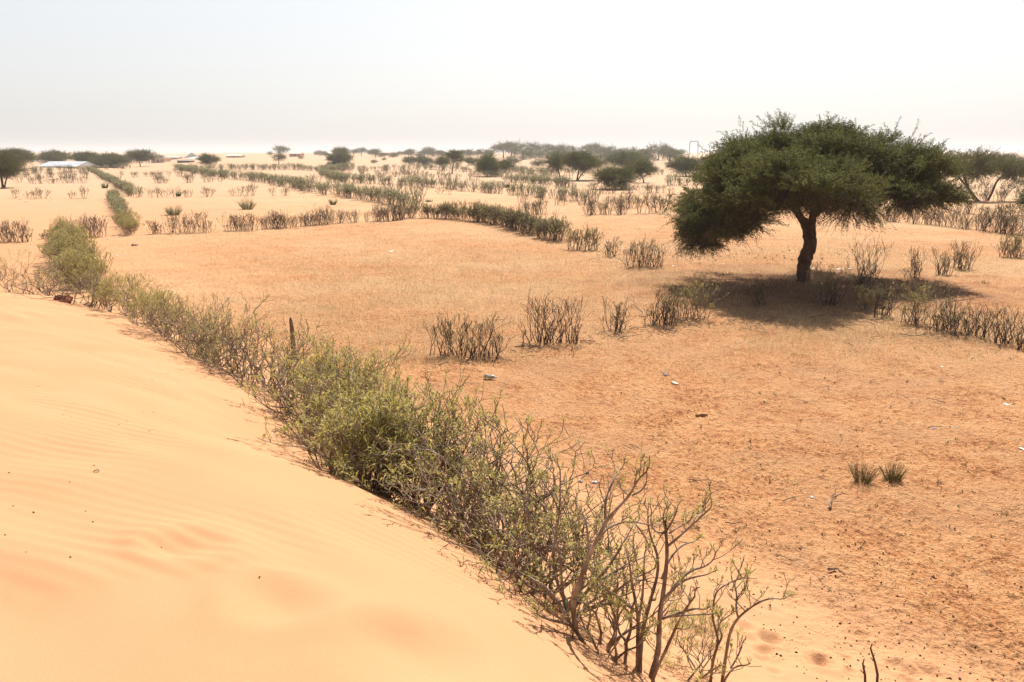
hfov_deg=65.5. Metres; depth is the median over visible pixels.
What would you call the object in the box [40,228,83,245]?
hedge shrub
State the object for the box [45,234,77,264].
hedge shrub
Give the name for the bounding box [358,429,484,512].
hedge shrub
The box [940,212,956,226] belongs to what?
hedge shrub
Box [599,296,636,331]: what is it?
dry shrub
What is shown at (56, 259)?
hedge shrub
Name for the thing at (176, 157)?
mud house
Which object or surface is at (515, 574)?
hedge shrub
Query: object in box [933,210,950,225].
hedge shrub
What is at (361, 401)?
hedge shrub
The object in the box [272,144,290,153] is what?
distant tree
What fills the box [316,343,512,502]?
hedge shrub
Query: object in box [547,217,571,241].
hedge shrub
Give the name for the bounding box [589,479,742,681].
hedge shrub
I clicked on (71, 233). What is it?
hedge shrub
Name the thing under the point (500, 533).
hedge shrub
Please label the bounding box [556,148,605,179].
acacia tree
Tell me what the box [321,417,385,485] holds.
hedge shrub
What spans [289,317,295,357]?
wooden post
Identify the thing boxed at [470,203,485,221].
hedge shrub
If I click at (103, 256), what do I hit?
hedge shrub
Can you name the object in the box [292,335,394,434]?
hedge shrub
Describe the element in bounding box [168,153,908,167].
sand hills
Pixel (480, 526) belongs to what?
hedge shrub
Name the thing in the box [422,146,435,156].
distant tree
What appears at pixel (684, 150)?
distant tree
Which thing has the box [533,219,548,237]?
hedge shrub
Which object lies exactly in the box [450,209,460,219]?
hedge shrub
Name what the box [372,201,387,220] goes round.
hedge shrub
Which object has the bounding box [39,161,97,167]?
metal roofed house
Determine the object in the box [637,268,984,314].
leaf litter
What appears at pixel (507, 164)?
acacia tree
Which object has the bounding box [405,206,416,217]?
hedge shrub
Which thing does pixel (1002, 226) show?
hedge shrub
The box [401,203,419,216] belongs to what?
hedge shrub
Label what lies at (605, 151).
distant tree
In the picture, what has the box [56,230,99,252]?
hedge shrub
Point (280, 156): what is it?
distant tree
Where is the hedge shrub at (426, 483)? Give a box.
[384,444,472,516]
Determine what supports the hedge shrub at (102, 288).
on the ground at (848, 401)
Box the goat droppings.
[4,371,989,607]
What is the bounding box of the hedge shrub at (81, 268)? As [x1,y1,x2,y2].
[65,245,101,288]
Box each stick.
[628,282,645,319]
[827,567,845,575]
[828,488,844,508]
[944,288,989,324]
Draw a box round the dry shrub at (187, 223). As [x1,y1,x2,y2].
[160,209,215,232]
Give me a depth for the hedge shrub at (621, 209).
52.47 m
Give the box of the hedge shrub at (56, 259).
[43,246,81,289]
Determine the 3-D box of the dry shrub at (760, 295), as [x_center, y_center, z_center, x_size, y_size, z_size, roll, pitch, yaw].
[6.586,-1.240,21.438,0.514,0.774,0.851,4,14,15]
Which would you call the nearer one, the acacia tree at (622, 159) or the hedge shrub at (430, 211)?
the hedge shrub at (430, 211)
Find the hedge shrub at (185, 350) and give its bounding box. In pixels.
[144,300,240,367]
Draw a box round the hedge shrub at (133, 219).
[121,212,140,230]
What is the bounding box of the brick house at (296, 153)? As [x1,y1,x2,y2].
[289,151,304,156]
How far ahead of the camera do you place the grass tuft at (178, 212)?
52.85 m
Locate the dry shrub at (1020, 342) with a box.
[1008,325,1023,349]
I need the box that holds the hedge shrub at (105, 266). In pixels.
[82,255,113,283]
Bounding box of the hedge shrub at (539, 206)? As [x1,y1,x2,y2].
[527,199,547,214]
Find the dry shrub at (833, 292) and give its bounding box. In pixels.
[820,274,851,305]
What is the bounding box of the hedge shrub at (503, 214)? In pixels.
[500,207,522,229]
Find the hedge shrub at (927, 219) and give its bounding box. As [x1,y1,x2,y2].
[921,209,936,224]
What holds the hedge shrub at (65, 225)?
on the ground at (848, 401)
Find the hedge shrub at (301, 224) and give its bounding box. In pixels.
[296,212,312,225]
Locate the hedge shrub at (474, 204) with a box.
[460,199,487,221]
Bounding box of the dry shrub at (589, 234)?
[563,222,604,250]
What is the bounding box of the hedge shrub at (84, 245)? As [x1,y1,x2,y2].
[66,238,96,252]
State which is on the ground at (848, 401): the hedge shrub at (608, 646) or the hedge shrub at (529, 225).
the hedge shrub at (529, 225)
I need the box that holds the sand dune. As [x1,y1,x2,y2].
[0,293,667,681]
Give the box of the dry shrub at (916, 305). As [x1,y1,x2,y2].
[888,275,951,323]
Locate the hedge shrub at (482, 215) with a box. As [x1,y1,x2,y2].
[476,204,491,222]
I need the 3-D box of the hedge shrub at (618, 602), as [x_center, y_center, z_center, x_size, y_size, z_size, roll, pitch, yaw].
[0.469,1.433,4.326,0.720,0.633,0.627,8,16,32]
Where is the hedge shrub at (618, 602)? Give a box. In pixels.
[531,538,659,663]
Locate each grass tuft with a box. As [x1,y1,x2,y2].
[164,205,182,214]
[238,197,255,208]
[328,198,337,204]
[847,454,884,483]
[878,454,911,482]
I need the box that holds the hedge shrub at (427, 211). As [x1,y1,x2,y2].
[421,206,434,215]
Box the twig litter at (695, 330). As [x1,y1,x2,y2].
[14,195,1016,427]
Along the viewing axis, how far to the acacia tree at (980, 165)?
67.56 m
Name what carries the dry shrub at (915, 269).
on the ground at (848, 401)
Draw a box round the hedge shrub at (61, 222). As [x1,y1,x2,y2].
[48,214,75,230]
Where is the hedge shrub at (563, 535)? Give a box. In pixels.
[477,477,658,617]
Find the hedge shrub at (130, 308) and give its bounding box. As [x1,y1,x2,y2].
[111,283,171,326]
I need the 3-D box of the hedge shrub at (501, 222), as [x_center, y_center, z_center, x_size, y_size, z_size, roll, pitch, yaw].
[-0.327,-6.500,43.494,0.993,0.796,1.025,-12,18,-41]
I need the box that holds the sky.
[0,0,1023,152]
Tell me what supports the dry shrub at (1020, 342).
on the ground at (848, 401)
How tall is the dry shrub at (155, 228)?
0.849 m
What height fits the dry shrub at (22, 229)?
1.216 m
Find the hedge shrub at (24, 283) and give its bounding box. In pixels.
[12,271,45,294]
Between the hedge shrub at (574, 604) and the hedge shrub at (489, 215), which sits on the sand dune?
the hedge shrub at (574, 604)
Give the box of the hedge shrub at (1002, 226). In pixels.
[994,216,1018,233]
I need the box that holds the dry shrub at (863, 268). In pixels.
[845,233,893,285]
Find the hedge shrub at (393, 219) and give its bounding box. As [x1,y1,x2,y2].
[381,205,396,220]
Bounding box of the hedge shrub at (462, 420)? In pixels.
[366,386,525,527]
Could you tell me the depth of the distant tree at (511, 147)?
479.05 m
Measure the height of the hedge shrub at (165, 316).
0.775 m
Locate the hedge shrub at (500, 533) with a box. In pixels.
[455,485,559,561]
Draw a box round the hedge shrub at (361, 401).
[297,371,424,497]
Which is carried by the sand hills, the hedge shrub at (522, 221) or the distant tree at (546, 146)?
the distant tree at (546, 146)
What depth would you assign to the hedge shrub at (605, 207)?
52.53 m
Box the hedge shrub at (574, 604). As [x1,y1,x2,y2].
[523,443,669,643]
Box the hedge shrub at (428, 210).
[420,204,434,217]
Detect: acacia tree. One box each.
[0,146,37,165]
[0,150,33,187]
[33,148,72,164]
[65,150,100,163]
[87,151,133,167]
[123,148,157,166]
[195,152,222,165]
[325,150,355,165]
[330,145,350,153]
[401,154,414,164]
[412,155,435,165]
[430,155,450,167]
[445,148,466,173]
[464,155,479,165]
[472,152,504,176]
[498,158,516,172]
[542,150,568,175]
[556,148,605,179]
[586,163,638,189]
[602,150,651,167]
[622,159,659,182]
[658,109,977,281]
[664,155,705,175]
[698,155,712,164]
[944,144,1012,200]
[986,155,1023,200]
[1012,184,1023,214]
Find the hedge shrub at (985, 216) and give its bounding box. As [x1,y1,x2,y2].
[972,207,995,230]
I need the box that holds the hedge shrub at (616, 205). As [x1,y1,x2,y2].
[609,197,620,214]
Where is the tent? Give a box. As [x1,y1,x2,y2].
[183,152,197,158]
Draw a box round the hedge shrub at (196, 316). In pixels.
[173,294,238,358]
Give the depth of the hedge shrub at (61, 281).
16.07 m
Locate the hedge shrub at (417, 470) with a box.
[382,394,486,514]
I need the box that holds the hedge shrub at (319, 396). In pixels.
[244,348,438,483]
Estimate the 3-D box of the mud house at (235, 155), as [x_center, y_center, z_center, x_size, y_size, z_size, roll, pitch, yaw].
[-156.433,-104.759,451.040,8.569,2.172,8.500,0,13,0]
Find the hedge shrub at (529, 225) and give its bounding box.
[525,223,535,233]
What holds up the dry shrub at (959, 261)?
on the ground at (848, 401)
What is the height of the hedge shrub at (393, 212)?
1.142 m
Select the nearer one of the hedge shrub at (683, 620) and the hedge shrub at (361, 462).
the hedge shrub at (683, 620)
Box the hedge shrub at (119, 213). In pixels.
[111,208,127,218]
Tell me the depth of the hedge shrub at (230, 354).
10.62 m
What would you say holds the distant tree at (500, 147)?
on the sand hills
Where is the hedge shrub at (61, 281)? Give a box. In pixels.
[14,265,96,306]
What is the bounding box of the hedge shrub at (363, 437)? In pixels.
[313,374,465,496]
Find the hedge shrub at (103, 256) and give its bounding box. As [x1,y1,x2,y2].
[83,250,116,282]
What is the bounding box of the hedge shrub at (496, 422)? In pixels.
[370,396,581,550]
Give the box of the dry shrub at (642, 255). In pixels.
[619,237,667,266]
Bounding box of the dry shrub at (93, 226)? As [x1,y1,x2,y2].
[76,213,108,236]
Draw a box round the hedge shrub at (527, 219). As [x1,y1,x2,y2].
[515,211,544,233]
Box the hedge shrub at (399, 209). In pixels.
[391,201,410,219]
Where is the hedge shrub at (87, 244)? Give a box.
[69,241,105,258]
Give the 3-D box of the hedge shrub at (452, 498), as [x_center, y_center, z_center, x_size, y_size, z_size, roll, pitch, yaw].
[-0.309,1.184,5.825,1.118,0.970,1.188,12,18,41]
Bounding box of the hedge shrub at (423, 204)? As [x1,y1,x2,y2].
[408,199,428,217]
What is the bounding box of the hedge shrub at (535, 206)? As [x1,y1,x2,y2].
[528,199,542,213]
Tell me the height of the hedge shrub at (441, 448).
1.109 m
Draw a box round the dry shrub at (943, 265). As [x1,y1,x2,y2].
[923,240,957,274]
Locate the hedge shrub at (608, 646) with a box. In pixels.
[492,485,691,652]
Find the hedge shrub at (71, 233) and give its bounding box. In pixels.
[62,222,91,243]
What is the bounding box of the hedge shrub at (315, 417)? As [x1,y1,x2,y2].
[284,383,388,460]
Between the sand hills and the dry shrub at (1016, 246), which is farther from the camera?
the sand hills
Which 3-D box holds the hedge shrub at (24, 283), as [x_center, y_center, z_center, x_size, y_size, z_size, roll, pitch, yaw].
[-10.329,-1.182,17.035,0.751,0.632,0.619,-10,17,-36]
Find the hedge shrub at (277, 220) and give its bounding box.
[267,208,283,228]
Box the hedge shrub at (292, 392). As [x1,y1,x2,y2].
[260,351,352,420]
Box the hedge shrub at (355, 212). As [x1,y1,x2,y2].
[345,209,361,222]
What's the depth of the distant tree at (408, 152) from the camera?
459.85 m
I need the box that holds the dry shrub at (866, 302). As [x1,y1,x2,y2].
[854,284,875,311]
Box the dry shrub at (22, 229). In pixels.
[0,217,32,241]
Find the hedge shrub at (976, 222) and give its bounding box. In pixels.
[975,212,991,230]
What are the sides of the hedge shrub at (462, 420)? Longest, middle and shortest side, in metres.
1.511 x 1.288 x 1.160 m
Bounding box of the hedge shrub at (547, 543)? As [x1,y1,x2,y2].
[458,437,646,576]
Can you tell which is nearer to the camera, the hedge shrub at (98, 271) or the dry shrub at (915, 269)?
the hedge shrub at (98, 271)
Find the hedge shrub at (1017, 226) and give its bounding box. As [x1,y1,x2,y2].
[1011,221,1023,233]
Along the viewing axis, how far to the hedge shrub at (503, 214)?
42.39 m
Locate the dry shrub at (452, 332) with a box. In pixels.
[423,311,516,359]
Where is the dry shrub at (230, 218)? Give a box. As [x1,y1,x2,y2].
[217,212,261,230]
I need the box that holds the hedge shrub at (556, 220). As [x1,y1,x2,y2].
[536,211,570,238]
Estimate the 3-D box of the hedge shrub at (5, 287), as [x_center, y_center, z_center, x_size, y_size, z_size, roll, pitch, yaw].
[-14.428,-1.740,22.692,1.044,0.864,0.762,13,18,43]
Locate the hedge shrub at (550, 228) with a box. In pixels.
[537,217,563,238]
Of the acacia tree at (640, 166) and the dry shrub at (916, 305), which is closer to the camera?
the dry shrub at (916, 305)
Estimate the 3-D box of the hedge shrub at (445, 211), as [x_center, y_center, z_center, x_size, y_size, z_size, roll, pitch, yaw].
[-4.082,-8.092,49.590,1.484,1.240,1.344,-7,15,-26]
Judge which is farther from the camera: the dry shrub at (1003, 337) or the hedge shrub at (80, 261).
the hedge shrub at (80, 261)
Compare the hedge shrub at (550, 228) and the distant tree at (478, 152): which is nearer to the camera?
the hedge shrub at (550, 228)
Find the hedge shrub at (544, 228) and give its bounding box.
[528,217,553,237]
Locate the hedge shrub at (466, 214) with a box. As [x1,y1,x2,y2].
[459,207,476,220]
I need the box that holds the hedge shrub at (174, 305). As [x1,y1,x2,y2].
[127,292,227,344]
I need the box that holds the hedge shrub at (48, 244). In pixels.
[36,232,80,257]
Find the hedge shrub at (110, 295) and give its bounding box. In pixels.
[83,267,120,311]
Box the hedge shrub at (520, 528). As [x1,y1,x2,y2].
[424,449,615,598]
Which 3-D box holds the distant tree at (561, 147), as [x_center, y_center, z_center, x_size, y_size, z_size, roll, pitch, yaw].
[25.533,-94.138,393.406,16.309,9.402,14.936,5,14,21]
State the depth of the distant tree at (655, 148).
392.96 m
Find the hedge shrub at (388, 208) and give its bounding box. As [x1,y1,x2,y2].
[375,205,391,220]
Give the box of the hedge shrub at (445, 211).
[437,203,455,218]
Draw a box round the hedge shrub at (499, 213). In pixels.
[492,204,513,226]
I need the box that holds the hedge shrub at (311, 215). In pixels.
[306,209,316,224]
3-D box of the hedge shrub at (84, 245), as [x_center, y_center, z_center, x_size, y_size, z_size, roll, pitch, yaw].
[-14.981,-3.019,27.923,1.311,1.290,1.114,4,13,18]
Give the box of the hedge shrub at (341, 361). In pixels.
[295,337,403,419]
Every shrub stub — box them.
[860,658,866,681]
[870,644,878,681]
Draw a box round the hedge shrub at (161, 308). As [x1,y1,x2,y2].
[135,294,187,327]
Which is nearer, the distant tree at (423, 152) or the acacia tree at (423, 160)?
the acacia tree at (423, 160)
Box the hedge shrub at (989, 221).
[976,207,1003,231]
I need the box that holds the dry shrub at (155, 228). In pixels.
[145,218,163,233]
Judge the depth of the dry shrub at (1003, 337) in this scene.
17.18 m
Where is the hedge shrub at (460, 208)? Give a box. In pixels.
[447,199,472,219]
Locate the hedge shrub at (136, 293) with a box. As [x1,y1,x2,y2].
[111,272,164,313]
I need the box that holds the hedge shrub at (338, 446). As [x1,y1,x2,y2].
[253,375,486,504]
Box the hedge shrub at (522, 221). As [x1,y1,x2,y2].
[510,211,536,233]
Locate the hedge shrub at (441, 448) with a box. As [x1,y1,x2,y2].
[341,387,500,508]
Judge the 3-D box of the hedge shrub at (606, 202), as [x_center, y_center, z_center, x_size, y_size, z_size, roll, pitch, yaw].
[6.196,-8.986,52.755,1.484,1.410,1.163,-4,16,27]
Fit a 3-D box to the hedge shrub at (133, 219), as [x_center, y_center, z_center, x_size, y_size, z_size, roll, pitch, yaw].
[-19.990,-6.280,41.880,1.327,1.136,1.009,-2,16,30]
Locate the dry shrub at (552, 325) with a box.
[521,287,590,344]
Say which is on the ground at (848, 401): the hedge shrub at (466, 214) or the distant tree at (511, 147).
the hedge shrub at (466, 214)
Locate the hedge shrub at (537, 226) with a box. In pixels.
[532,216,558,237]
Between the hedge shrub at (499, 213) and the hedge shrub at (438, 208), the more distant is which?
the hedge shrub at (438, 208)
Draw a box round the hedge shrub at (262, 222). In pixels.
[257,216,268,228]
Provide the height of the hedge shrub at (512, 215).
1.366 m
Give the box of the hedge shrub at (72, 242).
[53,230,87,257]
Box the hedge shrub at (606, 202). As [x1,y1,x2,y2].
[596,195,614,213]
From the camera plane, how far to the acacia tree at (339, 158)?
225.97 m
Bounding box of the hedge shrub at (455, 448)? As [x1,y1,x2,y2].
[402,368,538,541]
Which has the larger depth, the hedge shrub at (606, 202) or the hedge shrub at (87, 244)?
the hedge shrub at (606, 202)
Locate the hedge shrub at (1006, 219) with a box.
[990,208,1023,235]
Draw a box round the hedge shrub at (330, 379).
[262,333,412,482]
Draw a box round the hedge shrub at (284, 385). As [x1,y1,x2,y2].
[234,324,358,415]
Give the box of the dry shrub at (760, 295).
[747,280,766,306]
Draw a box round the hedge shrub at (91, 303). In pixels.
[51,259,120,307]
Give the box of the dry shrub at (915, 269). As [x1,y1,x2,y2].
[899,246,927,277]
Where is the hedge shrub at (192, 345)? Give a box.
[170,308,239,365]
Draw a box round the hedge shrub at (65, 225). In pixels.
[49,219,79,233]
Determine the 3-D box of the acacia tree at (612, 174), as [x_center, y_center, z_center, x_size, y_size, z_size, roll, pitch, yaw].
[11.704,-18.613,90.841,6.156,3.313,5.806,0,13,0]
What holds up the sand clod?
on the ground at (848, 401)
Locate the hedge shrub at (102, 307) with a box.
[83,280,118,308]
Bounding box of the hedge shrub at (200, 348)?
[164,294,259,370]
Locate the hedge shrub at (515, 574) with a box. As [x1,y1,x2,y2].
[451,458,698,667]
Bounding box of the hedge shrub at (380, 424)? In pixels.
[331,403,428,498]
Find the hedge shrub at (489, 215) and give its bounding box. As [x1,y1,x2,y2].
[481,206,503,224]
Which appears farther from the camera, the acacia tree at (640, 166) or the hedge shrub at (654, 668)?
the acacia tree at (640, 166)
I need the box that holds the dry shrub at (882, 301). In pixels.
[869,283,906,316]
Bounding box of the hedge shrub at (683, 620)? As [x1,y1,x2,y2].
[656,592,746,676]
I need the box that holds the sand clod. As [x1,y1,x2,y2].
[695,412,707,416]
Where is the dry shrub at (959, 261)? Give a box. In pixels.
[949,239,982,268]
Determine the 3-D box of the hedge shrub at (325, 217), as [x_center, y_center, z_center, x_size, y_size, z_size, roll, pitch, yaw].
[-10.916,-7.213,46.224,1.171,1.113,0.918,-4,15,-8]
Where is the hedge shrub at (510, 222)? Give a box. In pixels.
[504,206,533,230]
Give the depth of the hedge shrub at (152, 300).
14.23 m
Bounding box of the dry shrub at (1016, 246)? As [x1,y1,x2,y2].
[990,228,1023,256]
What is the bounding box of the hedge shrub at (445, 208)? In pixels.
[434,201,456,217]
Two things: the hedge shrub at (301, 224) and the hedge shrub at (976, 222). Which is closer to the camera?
the hedge shrub at (976, 222)
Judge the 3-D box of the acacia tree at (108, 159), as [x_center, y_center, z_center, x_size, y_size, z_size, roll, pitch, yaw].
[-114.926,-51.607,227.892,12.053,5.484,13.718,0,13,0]
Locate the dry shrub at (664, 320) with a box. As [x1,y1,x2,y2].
[642,285,690,326]
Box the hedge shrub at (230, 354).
[194,319,255,377]
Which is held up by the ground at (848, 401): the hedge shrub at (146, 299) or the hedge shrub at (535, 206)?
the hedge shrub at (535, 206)
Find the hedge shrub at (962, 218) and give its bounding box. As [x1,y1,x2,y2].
[952,207,974,228]
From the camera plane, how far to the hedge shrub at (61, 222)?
36.14 m
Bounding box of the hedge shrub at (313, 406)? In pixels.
[288,375,343,438]
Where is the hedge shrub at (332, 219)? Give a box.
[327,213,337,223]
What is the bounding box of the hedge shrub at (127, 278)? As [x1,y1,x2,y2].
[94,268,158,318]
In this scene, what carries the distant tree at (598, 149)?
on the sand hills
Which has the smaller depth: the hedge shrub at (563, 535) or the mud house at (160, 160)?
the hedge shrub at (563, 535)
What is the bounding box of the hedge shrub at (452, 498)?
[395,444,523,554]
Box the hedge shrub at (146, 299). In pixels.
[125,285,193,335]
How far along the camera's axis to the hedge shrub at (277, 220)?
43.51 m
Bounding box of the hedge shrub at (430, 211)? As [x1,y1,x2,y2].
[429,207,446,218]
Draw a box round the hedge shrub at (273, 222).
[265,213,281,228]
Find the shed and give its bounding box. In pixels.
[176,160,194,162]
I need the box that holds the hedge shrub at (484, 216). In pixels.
[481,206,499,223]
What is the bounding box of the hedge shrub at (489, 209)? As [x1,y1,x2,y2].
[477,203,499,223]
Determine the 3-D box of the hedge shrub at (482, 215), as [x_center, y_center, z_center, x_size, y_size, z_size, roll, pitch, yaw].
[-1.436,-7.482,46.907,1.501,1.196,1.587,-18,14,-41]
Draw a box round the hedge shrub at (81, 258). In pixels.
[56,251,96,281]
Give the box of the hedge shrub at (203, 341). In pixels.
[189,328,219,356]
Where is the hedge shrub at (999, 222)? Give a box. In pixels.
[991,211,1014,232]
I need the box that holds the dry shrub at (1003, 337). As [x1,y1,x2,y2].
[982,303,1023,343]
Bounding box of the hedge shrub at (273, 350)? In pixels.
[253,329,322,399]
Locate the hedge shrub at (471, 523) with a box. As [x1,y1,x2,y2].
[432,471,547,553]
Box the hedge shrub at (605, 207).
[597,202,608,213]
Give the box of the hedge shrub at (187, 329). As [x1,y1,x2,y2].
[174,313,198,338]
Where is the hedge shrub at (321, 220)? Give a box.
[312,203,334,223]
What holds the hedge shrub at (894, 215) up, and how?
on the ground at (848, 401)
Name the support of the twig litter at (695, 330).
on the ground at (848, 401)
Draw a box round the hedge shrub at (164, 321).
[145,294,191,339]
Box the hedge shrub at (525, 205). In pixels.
[519,201,532,212]
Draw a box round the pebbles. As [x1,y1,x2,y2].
[514,350,1023,681]
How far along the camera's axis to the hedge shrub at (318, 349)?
9.21 m
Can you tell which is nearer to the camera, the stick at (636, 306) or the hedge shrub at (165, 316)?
the hedge shrub at (165, 316)
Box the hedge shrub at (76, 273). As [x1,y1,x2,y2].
[58,260,96,285]
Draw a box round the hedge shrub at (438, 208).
[434,202,449,218]
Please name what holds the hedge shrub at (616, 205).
on the ground at (848, 401)
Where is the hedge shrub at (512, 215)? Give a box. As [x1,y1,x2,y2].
[500,206,525,229]
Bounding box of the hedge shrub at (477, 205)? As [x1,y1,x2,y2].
[468,200,494,219]
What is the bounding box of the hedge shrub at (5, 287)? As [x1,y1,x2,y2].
[0,267,22,291]
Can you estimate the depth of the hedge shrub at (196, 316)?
12.40 m
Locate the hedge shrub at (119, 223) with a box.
[114,216,133,233]
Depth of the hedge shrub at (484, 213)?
45.78 m
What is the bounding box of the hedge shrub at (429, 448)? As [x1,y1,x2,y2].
[374,394,624,579]
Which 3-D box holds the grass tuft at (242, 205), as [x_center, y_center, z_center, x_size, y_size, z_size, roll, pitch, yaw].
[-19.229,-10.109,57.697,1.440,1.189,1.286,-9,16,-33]
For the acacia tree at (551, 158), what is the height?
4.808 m
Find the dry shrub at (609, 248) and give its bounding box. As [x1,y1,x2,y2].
[597,236,622,256]
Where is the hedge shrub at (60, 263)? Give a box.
[50,249,86,284]
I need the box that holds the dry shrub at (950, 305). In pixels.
[924,290,966,330]
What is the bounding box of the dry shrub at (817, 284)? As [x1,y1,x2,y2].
[801,260,855,301]
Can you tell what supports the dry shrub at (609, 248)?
on the ground at (848, 401)
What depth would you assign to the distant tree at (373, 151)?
452.63 m
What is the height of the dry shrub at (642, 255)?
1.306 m
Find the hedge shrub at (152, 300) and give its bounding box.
[137,283,173,322]
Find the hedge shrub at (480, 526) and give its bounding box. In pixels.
[422,450,557,567]
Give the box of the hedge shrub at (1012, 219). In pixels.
[1002,208,1022,233]
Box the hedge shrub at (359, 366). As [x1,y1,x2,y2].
[277,345,419,429]
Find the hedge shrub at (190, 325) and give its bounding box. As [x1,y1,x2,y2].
[158,293,239,355]
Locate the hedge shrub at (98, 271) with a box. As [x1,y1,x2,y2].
[77,266,107,284]
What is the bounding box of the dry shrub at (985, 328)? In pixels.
[975,301,1002,338]
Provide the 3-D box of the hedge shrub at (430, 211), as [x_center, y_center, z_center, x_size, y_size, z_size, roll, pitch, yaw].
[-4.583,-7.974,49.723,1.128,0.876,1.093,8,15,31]
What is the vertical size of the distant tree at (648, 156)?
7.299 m
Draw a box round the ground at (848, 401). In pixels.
[0,151,1023,681]
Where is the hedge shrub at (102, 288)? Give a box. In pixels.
[79,272,126,305]
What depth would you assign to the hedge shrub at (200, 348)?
11.77 m
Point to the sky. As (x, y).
(212, 76)
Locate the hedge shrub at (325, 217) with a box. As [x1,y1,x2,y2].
[314,209,332,224]
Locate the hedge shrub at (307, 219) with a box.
[301,214,315,225]
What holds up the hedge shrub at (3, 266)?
on the ground at (848, 401)
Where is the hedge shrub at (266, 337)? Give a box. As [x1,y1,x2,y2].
[184,302,310,385]
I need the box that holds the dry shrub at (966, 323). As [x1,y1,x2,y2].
[946,301,1005,335]
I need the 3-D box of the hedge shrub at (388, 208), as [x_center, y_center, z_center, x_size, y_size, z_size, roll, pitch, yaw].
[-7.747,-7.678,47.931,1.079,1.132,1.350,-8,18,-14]
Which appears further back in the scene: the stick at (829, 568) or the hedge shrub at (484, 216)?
the hedge shrub at (484, 216)
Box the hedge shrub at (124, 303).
[109,293,145,316]
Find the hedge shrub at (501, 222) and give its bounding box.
[497,218,507,227]
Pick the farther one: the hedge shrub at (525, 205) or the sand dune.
the hedge shrub at (525, 205)
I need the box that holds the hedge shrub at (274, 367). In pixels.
[238,327,316,395]
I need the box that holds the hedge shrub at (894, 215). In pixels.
[885,204,905,221]
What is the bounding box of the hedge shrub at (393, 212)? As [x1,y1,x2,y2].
[388,205,402,219]
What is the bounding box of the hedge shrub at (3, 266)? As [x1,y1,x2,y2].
[0,252,9,278]
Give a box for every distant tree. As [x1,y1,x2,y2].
[268,152,287,163]
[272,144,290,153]
[313,149,326,155]
[355,146,367,155]
[368,147,381,157]
[402,150,413,155]
[403,148,417,156]
[418,150,431,155]
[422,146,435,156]
[434,150,445,156]
[472,150,482,156]
[487,140,516,157]
[497,138,525,156]
[505,155,523,164]
[509,144,537,159]
[517,140,543,150]
[529,159,544,165]
[530,147,547,157]
[537,144,555,152]
[547,142,578,153]
[550,148,569,156]
[578,140,599,155]
[585,142,613,157]
[592,154,608,166]
[595,144,622,156]
[626,146,644,153]
[635,148,658,163]
[645,141,672,160]
[654,147,683,160]
[666,148,690,157]
[995,150,1022,160]
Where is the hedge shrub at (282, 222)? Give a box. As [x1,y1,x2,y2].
[269,212,289,228]
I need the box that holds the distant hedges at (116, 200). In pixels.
[11,162,1023,218]
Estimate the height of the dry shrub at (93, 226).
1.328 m
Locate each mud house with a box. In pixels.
[151,158,171,162]
[166,156,182,158]
[226,154,244,157]
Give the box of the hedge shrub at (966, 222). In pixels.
[959,216,975,229]
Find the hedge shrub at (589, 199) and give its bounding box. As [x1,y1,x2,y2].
[580,192,604,214]
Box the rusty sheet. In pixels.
[53,295,72,303]
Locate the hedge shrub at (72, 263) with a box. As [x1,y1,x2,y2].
[54,250,104,292]
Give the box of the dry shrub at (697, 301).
[662,275,728,319]
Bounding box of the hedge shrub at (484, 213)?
[478,208,496,223]
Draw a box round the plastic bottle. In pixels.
[484,374,496,378]
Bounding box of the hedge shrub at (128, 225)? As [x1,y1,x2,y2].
[121,219,137,233]
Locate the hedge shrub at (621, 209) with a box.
[612,198,630,214]
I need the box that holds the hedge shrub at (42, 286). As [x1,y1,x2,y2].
[1,249,65,295]
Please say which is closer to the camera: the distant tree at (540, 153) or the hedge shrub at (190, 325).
the hedge shrub at (190, 325)
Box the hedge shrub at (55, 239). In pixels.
[43,229,78,258]
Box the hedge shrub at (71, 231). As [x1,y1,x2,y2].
[51,220,88,238]
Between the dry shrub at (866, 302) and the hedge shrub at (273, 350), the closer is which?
the hedge shrub at (273, 350)
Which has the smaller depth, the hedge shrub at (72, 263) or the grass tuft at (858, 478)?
the grass tuft at (858, 478)
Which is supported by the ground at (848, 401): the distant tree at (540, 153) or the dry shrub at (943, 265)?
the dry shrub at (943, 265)
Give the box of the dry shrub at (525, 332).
[518,318,537,346]
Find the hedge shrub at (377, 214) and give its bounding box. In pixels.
[371,209,383,220]
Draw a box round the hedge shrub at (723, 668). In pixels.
[687,553,796,681]
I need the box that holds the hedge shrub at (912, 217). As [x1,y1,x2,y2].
[910,210,928,223]
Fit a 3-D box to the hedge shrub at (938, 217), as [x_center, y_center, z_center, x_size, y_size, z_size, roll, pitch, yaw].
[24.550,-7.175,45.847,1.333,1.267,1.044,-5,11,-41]
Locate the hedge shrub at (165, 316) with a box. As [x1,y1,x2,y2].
[142,300,183,332]
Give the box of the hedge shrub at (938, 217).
[930,208,947,225]
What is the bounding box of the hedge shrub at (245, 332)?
[198,291,294,376]
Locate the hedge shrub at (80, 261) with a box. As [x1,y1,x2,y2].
[53,250,104,287]
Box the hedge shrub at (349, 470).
[316,369,389,487]
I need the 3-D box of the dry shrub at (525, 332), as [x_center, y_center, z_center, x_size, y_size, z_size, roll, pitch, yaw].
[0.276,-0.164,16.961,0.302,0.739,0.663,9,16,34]
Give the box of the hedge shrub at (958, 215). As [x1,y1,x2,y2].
[948,206,969,227]
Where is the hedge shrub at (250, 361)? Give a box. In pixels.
[193,331,299,390]
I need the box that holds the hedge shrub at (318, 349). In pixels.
[274,311,345,415]

